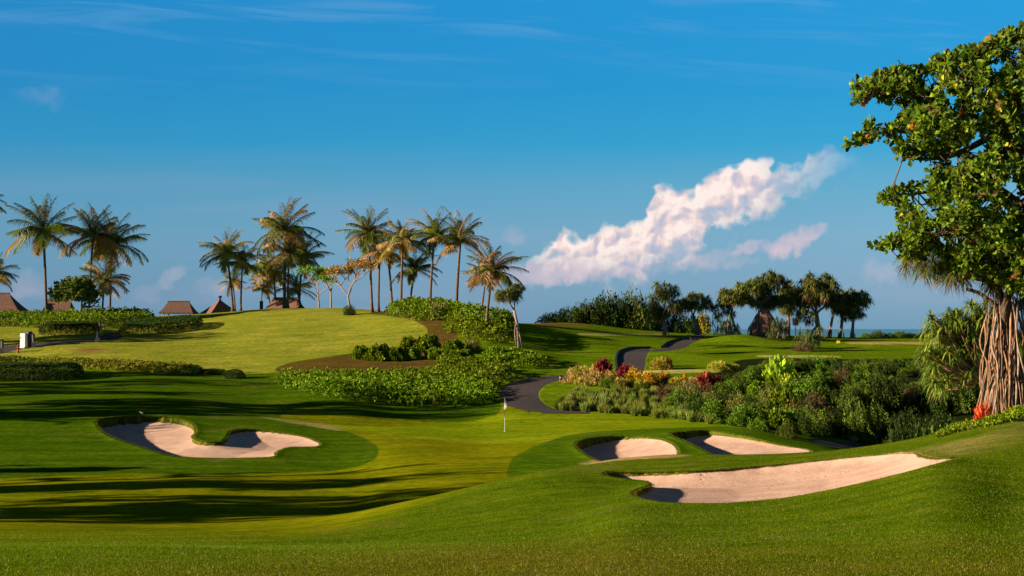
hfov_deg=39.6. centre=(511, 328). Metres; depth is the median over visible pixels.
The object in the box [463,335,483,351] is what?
shrub
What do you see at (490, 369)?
shrub bed
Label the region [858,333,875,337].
shrub
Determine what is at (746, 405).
shrub
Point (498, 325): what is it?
shrub bed
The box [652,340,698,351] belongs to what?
cart path
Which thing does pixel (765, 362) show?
shrub
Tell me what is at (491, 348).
shrub
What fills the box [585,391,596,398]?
grass clump
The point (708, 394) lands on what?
shrub
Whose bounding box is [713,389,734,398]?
shrub
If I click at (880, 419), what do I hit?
shrub
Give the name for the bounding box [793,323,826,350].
pandanus bush
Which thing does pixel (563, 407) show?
grass clump
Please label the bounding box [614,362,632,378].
flowering shrub
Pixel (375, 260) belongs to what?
coconut palm
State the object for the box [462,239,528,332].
coconut palm
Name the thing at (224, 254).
coconut palm
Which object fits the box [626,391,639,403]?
grass clump
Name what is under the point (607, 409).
grass clump
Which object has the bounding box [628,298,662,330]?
shrub
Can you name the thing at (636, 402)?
grass clump
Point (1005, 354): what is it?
screw pine
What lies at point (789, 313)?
pandanus tree
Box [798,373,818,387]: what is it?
shrub
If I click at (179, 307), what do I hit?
thatched hut
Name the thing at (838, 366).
shrub
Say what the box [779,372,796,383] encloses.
broadleaf plant
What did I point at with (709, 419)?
grass clump
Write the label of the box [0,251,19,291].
coconut palm
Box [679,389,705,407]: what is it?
shrub
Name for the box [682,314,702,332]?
shrub
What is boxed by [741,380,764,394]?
shrub
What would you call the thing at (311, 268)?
frangipani tree
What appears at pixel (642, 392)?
grass clump
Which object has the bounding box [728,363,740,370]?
flowering shrub
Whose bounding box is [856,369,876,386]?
shrub
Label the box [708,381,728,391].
shrub
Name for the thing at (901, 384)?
shrub
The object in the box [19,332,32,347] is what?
utility cabinet
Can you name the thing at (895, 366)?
shrub
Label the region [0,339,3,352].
lantern bollard
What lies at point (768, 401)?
shrub
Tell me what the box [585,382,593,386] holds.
flowering shrub
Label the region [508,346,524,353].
shrub
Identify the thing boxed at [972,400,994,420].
cordyline
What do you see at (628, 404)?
grass clump
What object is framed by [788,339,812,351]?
shrub
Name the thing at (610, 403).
grass clump
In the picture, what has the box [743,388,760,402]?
shrub
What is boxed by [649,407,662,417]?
grass clump
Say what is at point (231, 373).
shrub
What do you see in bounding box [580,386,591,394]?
grass clump
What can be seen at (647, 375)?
flowering shrub
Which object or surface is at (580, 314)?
shrub
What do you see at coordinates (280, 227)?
coconut palm
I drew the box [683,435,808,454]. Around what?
sand bunker
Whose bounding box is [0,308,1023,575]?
ground
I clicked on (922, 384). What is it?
shrub
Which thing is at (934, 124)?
sea almond tree
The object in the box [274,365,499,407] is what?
shrub bed
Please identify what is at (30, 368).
hedge
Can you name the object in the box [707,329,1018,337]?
sea
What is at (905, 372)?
shrub
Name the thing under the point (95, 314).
hedge
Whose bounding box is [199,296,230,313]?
thatched hut
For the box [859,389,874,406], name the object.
shrub
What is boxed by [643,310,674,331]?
shrub
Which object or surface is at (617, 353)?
kerb
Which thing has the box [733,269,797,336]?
pandanus tree
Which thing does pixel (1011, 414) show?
ground creeper
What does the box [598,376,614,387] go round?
flowering shrub
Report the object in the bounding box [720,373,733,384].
shrub
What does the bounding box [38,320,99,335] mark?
hedge
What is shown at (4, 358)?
hedge
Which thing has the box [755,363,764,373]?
shrub
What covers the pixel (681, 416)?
grass clump
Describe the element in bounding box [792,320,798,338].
signal box
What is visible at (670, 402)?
shrub
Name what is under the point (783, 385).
shrub
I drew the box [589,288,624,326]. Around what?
shrub
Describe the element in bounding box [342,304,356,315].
shrub
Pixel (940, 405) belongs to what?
shrub
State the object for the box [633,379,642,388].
flowering shrub
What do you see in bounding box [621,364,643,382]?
flowering shrub
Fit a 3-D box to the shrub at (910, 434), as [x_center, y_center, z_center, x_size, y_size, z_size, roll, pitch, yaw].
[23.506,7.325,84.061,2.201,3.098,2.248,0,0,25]
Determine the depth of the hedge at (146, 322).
167.22 m
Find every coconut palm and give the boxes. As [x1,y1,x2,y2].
[0,194,6,214]
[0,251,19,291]
[4,194,84,322]
[55,202,127,308]
[73,209,150,308]
[79,255,130,321]
[198,226,257,311]
[214,242,269,310]
[215,271,245,310]
[243,253,297,300]
[245,277,280,300]
[251,197,326,307]
[251,250,277,302]
[262,230,318,307]
[274,271,316,307]
[277,232,333,307]
[334,205,394,311]
[356,226,397,311]
[362,230,415,302]
[375,216,428,312]
[390,248,442,311]
[403,206,464,301]
[428,207,490,300]
[460,253,502,305]
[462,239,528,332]
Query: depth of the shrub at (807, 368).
128.78 m
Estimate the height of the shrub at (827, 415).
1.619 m
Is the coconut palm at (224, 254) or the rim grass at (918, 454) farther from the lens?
the coconut palm at (224, 254)
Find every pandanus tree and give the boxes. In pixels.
[492,282,525,347]
[643,280,684,335]
[675,291,714,334]
[710,287,750,334]
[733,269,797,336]
[775,284,801,335]
[790,270,850,337]
[823,301,842,337]
[830,287,860,337]
[838,289,873,337]
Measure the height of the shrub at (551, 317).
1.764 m
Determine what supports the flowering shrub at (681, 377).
on the ground at (66, 466)
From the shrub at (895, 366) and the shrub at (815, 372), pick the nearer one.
the shrub at (815, 372)
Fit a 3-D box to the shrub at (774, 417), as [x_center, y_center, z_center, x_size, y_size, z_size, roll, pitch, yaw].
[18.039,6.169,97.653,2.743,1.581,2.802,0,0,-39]
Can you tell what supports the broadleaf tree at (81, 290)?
on the ground at (66, 466)
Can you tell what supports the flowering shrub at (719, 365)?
on the ground at (66, 466)
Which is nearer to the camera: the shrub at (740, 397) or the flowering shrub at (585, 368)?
the shrub at (740, 397)
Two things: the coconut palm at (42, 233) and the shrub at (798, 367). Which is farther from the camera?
the coconut palm at (42, 233)
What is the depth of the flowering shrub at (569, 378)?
119.97 m
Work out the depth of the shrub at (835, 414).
103.54 m
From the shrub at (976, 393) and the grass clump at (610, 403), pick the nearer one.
the grass clump at (610, 403)
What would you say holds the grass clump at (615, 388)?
on the ground at (66, 466)
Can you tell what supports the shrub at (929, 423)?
on the ground at (66, 466)
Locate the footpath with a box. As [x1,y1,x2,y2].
[0,332,122,353]
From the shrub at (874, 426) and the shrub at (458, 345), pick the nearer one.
the shrub at (874, 426)
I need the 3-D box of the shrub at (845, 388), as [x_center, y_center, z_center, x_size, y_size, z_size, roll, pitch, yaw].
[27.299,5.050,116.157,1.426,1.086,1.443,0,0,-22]
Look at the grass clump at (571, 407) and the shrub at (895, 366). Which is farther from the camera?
the shrub at (895, 366)
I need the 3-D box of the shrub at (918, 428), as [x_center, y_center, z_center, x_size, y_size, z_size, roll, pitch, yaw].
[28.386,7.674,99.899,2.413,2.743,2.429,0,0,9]
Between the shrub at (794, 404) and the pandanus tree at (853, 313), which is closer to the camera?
the shrub at (794, 404)
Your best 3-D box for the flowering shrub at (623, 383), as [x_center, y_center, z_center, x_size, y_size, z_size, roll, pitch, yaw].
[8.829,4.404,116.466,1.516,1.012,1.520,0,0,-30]
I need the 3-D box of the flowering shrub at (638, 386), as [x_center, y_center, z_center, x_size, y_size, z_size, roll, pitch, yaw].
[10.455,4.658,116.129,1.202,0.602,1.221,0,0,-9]
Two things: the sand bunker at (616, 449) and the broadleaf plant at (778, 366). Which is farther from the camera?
the broadleaf plant at (778, 366)
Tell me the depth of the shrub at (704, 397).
104.55 m
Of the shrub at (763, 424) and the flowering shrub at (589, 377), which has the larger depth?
the flowering shrub at (589, 377)
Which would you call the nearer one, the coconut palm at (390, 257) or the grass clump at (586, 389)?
the grass clump at (586, 389)
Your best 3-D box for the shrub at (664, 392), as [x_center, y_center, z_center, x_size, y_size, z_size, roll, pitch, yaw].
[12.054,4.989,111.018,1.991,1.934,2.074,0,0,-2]
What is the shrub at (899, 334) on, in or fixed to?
on the ground at (66, 466)
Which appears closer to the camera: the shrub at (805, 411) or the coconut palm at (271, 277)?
the shrub at (805, 411)
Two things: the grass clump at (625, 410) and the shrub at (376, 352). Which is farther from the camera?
the shrub at (376, 352)
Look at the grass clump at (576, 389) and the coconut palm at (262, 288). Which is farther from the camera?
the coconut palm at (262, 288)
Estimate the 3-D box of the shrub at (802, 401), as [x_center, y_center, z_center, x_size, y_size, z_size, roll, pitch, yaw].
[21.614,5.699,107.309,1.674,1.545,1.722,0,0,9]
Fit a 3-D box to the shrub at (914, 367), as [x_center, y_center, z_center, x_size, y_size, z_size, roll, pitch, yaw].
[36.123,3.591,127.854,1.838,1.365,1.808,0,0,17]
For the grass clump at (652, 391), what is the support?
on the ground at (66, 466)
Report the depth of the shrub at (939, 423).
105.73 m
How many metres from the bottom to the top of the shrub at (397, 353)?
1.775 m
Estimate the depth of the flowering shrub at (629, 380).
117.02 m
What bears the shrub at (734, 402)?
on the ground at (66, 466)
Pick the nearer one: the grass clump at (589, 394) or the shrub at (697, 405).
the shrub at (697, 405)
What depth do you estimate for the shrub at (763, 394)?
108.11 m
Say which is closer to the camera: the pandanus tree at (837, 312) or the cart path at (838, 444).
the cart path at (838, 444)
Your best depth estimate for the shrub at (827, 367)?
128.60 m
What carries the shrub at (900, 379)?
on the ground at (66, 466)
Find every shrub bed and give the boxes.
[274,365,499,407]
[384,295,514,324]
[431,352,517,385]
[442,310,520,343]
[479,348,549,367]
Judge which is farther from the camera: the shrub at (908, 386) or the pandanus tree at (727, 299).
the pandanus tree at (727, 299)
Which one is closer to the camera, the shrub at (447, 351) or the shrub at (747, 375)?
the shrub at (747, 375)
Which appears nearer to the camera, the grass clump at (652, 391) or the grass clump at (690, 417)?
the grass clump at (690, 417)
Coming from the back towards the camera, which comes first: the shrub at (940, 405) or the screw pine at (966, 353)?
the shrub at (940, 405)
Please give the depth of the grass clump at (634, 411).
102.13 m
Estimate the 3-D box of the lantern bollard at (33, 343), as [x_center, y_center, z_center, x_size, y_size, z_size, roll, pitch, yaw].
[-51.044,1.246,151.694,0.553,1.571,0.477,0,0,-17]
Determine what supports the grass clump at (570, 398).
on the ground at (66, 466)
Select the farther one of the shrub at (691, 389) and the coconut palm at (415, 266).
the coconut palm at (415, 266)
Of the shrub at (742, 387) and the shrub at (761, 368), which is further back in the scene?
the shrub at (761, 368)
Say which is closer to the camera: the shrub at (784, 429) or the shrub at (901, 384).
the shrub at (784, 429)
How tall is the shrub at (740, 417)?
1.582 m
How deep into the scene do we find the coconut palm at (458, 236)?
169.62 m
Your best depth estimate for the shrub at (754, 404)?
103.42 m
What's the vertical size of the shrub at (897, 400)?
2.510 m
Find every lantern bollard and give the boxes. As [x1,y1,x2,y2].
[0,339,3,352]
[31,333,35,347]
[95,329,99,341]
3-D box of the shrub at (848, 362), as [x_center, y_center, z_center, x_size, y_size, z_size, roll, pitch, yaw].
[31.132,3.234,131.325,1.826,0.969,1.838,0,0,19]
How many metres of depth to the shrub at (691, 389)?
109.81 m
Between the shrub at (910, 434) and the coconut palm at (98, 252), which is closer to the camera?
the shrub at (910, 434)
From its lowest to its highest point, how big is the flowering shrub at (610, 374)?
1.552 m
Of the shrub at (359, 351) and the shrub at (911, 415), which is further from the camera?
the shrub at (359, 351)
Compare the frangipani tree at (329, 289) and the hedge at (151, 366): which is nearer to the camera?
the hedge at (151, 366)
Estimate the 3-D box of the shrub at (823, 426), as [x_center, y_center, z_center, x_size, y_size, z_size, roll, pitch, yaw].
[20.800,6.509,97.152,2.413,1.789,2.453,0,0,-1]
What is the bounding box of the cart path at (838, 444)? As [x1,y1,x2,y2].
[809,440,870,447]
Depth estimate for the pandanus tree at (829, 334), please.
197.34 m
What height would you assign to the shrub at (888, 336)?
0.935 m
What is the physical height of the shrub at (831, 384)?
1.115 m
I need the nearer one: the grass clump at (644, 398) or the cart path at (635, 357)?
the grass clump at (644, 398)
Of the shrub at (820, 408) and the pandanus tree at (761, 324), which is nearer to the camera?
the shrub at (820, 408)
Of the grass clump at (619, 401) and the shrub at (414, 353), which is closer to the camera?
the grass clump at (619, 401)
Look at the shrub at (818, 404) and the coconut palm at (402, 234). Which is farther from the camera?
the coconut palm at (402, 234)
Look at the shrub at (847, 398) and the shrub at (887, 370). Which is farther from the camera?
the shrub at (887, 370)
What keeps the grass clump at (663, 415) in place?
on the ground at (66, 466)
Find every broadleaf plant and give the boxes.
[761,354,794,381]
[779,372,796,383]
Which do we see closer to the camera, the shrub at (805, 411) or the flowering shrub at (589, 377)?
the shrub at (805, 411)
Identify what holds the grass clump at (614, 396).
on the ground at (66, 466)
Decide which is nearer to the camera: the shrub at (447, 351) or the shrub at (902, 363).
the shrub at (902, 363)
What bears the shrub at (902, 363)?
on the ground at (66, 466)
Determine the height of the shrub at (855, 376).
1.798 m
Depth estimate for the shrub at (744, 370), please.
119.91 m
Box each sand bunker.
[102,422,318,457]
[582,439,677,460]
[618,452,952,502]
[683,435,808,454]
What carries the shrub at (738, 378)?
on the ground at (66, 466)
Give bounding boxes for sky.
[0,0,1023,328]
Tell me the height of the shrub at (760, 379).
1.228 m
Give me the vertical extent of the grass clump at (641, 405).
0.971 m
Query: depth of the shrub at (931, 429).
84.05 m
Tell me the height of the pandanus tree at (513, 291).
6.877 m
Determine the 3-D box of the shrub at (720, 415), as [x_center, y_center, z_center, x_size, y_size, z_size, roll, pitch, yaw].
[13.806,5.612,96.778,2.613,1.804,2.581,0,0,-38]
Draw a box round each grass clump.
[558,399,567,410]
[564,393,575,403]
[566,400,576,410]
[567,390,577,397]
[572,384,581,393]
[573,396,584,405]
[576,391,585,398]
[579,400,589,411]
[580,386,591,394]
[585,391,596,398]
[585,393,596,403]
[586,397,598,410]
[597,387,608,394]
[597,391,607,400]
[597,395,608,405]
[597,401,607,412]
[602,404,613,412]
[606,398,614,406]
[608,390,620,400]
[610,383,620,394]
[612,403,622,412]
[613,399,623,408]
[618,393,627,401]
[620,405,630,413]
[621,386,631,397]
[622,400,630,409]
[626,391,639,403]
[629,406,641,415]
[631,398,640,408]
[636,401,646,410]
[637,394,649,403]
[638,388,649,395]
[639,406,649,415]
[648,386,659,396]
[648,395,657,403]
[649,401,657,410]
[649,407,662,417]
[659,407,667,417]
[665,405,677,414]
[668,409,678,418]
[675,406,687,419]
[685,409,695,421]
[694,413,703,421]
[703,413,713,423]
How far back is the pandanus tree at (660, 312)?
188.30 m
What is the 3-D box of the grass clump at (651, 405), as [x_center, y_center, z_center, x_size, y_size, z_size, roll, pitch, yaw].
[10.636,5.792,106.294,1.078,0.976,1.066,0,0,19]
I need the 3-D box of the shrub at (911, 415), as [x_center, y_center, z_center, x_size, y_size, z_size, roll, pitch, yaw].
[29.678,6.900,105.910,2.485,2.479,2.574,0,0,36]
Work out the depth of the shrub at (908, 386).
115.74 m
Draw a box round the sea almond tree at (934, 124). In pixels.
[840,20,1023,297]
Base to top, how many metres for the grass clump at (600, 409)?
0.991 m
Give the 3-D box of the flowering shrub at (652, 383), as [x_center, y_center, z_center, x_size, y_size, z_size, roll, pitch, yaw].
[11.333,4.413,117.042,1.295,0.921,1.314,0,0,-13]
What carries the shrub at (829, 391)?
on the ground at (66, 466)
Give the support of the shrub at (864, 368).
on the ground at (66, 466)
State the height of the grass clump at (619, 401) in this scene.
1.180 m
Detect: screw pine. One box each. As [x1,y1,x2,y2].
[890,244,1023,417]
[908,298,997,403]
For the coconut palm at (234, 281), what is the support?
on the ground at (66, 466)
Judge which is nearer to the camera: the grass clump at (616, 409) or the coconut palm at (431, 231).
the grass clump at (616, 409)
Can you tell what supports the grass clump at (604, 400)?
on the ground at (66, 466)
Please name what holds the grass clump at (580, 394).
on the ground at (66, 466)
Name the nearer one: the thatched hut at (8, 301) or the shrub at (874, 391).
the shrub at (874, 391)
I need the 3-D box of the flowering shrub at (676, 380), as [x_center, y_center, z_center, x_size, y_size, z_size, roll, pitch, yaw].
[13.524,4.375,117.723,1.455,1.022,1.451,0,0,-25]
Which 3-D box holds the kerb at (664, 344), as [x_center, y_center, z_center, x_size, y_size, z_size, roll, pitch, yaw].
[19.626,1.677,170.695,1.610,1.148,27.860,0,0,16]
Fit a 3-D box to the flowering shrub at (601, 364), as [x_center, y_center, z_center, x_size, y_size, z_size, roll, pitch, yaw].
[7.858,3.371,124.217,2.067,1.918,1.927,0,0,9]
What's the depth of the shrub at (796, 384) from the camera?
110.92 m
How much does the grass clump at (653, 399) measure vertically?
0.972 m
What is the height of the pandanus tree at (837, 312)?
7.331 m
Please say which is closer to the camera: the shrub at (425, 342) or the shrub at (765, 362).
the shrub at (765, 362)
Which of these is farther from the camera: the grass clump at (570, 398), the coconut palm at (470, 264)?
the coconut palm at (470, 264)
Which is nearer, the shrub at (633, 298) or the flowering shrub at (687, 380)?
the flowering shrub at (687, 380)
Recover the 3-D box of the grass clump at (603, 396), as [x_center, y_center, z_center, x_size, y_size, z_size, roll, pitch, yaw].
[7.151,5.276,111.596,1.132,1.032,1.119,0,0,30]
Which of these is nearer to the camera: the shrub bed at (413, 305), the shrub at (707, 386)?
the shrub at (707, 386)
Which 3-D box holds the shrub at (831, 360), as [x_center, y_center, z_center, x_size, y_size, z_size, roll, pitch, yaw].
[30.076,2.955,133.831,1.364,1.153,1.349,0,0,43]
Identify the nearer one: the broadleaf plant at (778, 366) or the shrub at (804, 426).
the shrub at (804, 426)
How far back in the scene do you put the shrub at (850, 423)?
99.62 m
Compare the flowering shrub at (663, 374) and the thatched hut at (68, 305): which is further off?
the thatched hut at (68, 305)
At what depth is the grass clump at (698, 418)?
96.04 m
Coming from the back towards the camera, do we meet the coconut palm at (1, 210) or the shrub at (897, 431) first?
the coconut palm at (1, 210)
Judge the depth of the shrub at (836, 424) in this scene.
100.02 m
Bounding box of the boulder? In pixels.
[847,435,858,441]
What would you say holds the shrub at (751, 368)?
on the ground at (66, 466)
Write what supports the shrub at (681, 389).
on the ground at (66, 466)
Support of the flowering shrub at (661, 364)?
on the ground at (66, 466)
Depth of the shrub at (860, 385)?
116.58 m
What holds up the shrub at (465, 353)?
on the ground at (66, 466)
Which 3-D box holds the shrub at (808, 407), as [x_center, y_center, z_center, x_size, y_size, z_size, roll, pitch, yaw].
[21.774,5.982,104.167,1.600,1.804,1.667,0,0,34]
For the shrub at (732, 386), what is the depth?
113.54 m
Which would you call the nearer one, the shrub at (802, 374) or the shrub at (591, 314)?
the shrub at (802, 374)
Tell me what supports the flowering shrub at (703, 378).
on the ground at (66, 466)
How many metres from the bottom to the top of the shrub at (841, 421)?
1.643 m
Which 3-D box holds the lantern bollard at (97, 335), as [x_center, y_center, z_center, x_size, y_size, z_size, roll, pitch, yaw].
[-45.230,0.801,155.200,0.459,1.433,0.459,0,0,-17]
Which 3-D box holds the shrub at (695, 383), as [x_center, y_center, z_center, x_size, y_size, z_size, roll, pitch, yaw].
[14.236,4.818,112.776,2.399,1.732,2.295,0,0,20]
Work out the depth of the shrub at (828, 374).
122.12 m
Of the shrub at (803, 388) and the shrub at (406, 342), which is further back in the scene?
the shrub at (406, 342)
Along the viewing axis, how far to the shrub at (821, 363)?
128.90 m
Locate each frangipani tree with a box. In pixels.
[296,265,336,307]
[315,267,340,307]
[321,257,376,306]
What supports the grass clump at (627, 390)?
on the ground at (66, 466)
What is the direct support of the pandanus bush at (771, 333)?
on the ground at (66, 466)
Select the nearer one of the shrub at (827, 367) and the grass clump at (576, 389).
the grass clump at (576, 389)
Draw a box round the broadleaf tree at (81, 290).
[46,275,100,311]
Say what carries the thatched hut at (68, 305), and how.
on the ground at (66, 466)
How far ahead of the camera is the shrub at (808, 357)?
133.94 m
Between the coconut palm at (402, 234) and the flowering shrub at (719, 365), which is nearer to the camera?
the flowering shrub at (719, 365)
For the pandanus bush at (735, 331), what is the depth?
187.73 m
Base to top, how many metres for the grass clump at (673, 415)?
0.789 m
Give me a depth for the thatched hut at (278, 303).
205.30 m
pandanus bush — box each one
[709,310,734,335]
[725,324,739,335]
[765,320,780,337]
[772,313,789,337]
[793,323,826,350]
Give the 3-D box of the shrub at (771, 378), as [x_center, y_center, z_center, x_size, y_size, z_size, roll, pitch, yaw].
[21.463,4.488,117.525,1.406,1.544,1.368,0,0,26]
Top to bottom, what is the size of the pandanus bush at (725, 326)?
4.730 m
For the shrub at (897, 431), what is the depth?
83.79 m
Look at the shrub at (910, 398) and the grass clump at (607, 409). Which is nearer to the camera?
the grass clump at (607, 409)
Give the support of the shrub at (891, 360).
on the ground at (66, 466)
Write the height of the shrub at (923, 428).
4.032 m
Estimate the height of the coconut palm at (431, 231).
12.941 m
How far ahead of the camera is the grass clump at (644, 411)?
102.48 m
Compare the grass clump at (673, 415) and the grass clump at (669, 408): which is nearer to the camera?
the grass clump at (673, 415)
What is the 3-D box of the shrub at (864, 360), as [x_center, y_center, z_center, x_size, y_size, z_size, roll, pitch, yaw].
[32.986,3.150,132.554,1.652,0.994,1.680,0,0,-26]
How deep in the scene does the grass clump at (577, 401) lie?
109.74 m
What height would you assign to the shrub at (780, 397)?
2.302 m
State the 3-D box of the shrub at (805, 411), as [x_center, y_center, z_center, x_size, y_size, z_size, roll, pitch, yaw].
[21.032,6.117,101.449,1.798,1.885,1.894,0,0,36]
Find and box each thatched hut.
[0,293,28,312]
[42,299,74,311]
[159,301,198,315]
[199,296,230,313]
[265,297,303,308]
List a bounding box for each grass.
[93,415,957,502]
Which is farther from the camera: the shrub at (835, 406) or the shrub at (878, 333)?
the shrub at (878, 333)
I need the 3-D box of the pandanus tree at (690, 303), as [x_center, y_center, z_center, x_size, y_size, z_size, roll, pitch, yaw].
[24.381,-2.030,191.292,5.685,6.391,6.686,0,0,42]
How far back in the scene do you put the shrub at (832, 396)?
108.94 m
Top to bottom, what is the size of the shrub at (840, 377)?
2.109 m
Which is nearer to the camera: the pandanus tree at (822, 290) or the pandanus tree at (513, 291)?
the pandanus tree at (513, 291)
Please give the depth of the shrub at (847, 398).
105.80 m
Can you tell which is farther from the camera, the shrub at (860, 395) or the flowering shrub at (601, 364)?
the flowering shrub at (601, 364)
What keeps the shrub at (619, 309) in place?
on the ground at (66, 466)
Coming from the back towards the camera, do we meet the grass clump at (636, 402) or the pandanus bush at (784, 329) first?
the pandanus bush at (784, 329)
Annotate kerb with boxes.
[615,346,650,368]
[661,338,689,346]
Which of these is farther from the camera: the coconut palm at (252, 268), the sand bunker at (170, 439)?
the coconut palm at (252, 268)
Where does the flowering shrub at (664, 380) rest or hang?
on the ground at (66, 466)
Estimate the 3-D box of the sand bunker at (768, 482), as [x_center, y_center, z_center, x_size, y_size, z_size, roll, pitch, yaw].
[7.133,3.900,37.500,8.730,1.889,15.120,0,0,0]
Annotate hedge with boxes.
[0,306,155,329]
[0,355,46,362]
[0,361,83,380]
[34,355,202,374]
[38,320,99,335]
[118,314,202,334]
[198,368,227,375]
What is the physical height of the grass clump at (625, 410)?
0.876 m
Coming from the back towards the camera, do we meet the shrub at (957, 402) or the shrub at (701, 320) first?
the shrub at (701, 320)
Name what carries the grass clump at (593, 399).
on the ground at (66, 466)
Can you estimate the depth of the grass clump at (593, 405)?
106.08 m
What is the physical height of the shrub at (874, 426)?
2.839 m
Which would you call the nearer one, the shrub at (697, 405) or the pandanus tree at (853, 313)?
the shrub at (697, 405)
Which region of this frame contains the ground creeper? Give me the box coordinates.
[934,404,1023,437]
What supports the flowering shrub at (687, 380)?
on the ground at (66, 466)
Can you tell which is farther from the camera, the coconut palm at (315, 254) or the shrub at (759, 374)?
the coconut palm at (315, 254)
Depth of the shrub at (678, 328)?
202.19 m
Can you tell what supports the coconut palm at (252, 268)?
on the ground at (66, 466)
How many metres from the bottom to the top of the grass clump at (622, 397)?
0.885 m
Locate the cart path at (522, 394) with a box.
[500,374,589,413]
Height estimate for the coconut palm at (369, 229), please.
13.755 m
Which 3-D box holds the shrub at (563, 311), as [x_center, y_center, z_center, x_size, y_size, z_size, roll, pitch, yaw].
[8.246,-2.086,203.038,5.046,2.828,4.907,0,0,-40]
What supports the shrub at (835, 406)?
on the ground at (66, 466)
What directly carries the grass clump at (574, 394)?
on the ground at (66, 466)
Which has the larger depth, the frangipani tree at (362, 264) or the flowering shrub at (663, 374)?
the frangipani tree at (362, 264)
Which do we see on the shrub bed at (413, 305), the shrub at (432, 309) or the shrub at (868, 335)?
the shrub at (432, 309)
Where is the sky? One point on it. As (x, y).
(691, 145)
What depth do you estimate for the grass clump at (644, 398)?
110.34 m
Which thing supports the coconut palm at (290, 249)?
on the ground at (66, 466)
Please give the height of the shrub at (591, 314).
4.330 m
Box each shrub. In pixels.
[224,369,245,378]
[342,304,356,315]
[350,343,368,359]
[363,343,389,360]
[386,346,406,361]
[400,335,414,348]
[405,346,421,360]
[412,334,440,350]
[424,346,443,359]
[425,300,452,319]
[441,338,464,350]
[443,349,461,360]
[459,349,474,359]
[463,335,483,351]
[483,346,505,361]
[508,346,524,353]
[534,312,569,322]
[552,305,584,322]
[561,365,582,383]
[568,300,597,323]
[576,364,589,379]
[577,364,604,384]
[580,297,610,324]
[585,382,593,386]
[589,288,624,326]
[592,357,612,374]
[597,368,619,384]
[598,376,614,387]
[606,291,638,328]
[611,377,628,387]
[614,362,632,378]
[617,283,646,329]
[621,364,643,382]
[625,378,632,385]
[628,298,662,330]
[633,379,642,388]
[633,382,644,388]
[642,370,661,384]
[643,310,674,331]
[644,377,656,385]
[649,356,673,369]
[654,381,674,403]
[657,368,671,383]
[658,388,690,411]
[659,377,668,385]
[666,310,689,332]
[667,375,681,386]
[667,383,687,405]
[678,374,688,382]
[679,376,697,387]
[679,379,704,394]
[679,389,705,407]
[679,394,713,417]
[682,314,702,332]
[687,384,706,396]
[693,371,714,388]
[696,312,710,333]
[698,381,715,397]
[699,398,731,422]
[700,389,713,397]
[701,393,717,409]
[706,359,732,370]
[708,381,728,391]
[709,389,736,409]
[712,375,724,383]
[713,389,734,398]
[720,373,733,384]
[723,378,742,395]
[724,404,762,426]
[726,389,747,408]
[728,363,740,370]
[730,375,741,382]
[731,389,748,403]
[736,369,755,383]
[737,401,755,416]
[738,383,748,394]
[740,370,756,385]
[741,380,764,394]
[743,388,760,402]
[746,416,769,431]
[747,366,758,374]
[747,398,763,407]
[752,369,762,380]
[752,374,765,381]
[752,397,775,417]
[754,382,775,401]
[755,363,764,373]
[758,407,792,426]
[761,356,772,369]
[761,397,777,405]
[762,380,778,390]
[764,374,778,383]
[766,376,792,392]
[768,388,799,412]
[775,420,796,438]
[780,407,804,422]
[784,373,833,407]
[784,396,800,415]
[786,377,810,398]
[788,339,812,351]
[789,413,817,436]
[794,361,804,370]
[797,394,805,408]
[797,402,817,425]
[798,372,814,378]
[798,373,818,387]
[800,355,810,361]
[800,399,819,415]
[801,391,826,411]
[802,359,817,371]
[802,412,835,436]
[808,356,826,371]
[809,368,825,377]
[811,372,829,387]
[814,407,833,428]
[816,388,838,409]
[816,405,837,418]
[819,370,833,379]
[819,387,841,400]
[820,416,846,434]
[822,364,830,371]
[826,354,839,365]
[826,363,843,373]
[826,375,839,387]
[827,397,848,415]
[829,410,848,420]
[830,365,853,387]
[835,389,860,409]
[836,387,862,418]
[836,413,847,428]
[839,384,855,393]
[840,364,855,373]
[842,369,867,389]
[842,397,875,443]
[843,359,854,367]
[848,388,864,404]
[851,381,865,394]
[851,408,880,445]
[855,362,875,373]
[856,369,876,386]
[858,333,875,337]
[858,357,874,365]
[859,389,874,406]
[862,398,888,429]
[863,362,895,408]
[868,359,884,370]
[871,329,884,337]
[877,364,894,374]
[879,379,907,408]
[881,332,896,337]
[881,413,914,443]
[885,407,915,442]
[886,358,900,367]
[887,361,902,371]
[891,331,907,337]
[893,373,909,387]
[893,406,925,433]
[894,367,915,375]
[894,380,907,394]
[897,358,905,367]
[897,393,911,405]
[900,428,923,440]
[901,381,922,399]
[903,385,925,405]
[904,332,918,337]
[905,362,921,374]
[905,413,932,439]
[910,418,923,437]
[915,372,949,413]
[915,379,927,387]
[917,414,940,436]
[923,419,937,434]
[931,410,955,433]
[945,383,974,413]
[958,383,992,412]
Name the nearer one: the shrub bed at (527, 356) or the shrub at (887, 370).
the shrub at (887, 370)
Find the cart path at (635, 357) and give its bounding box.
[618,349,650,374]
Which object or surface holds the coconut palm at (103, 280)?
on the ground at (66, 466)
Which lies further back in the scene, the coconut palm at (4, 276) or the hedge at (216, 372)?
the coconut palm at (4, 276)
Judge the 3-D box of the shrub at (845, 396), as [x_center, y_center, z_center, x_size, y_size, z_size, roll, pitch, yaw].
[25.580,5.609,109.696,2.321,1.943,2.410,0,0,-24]
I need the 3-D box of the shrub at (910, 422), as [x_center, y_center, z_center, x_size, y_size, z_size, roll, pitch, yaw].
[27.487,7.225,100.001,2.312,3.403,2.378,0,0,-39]

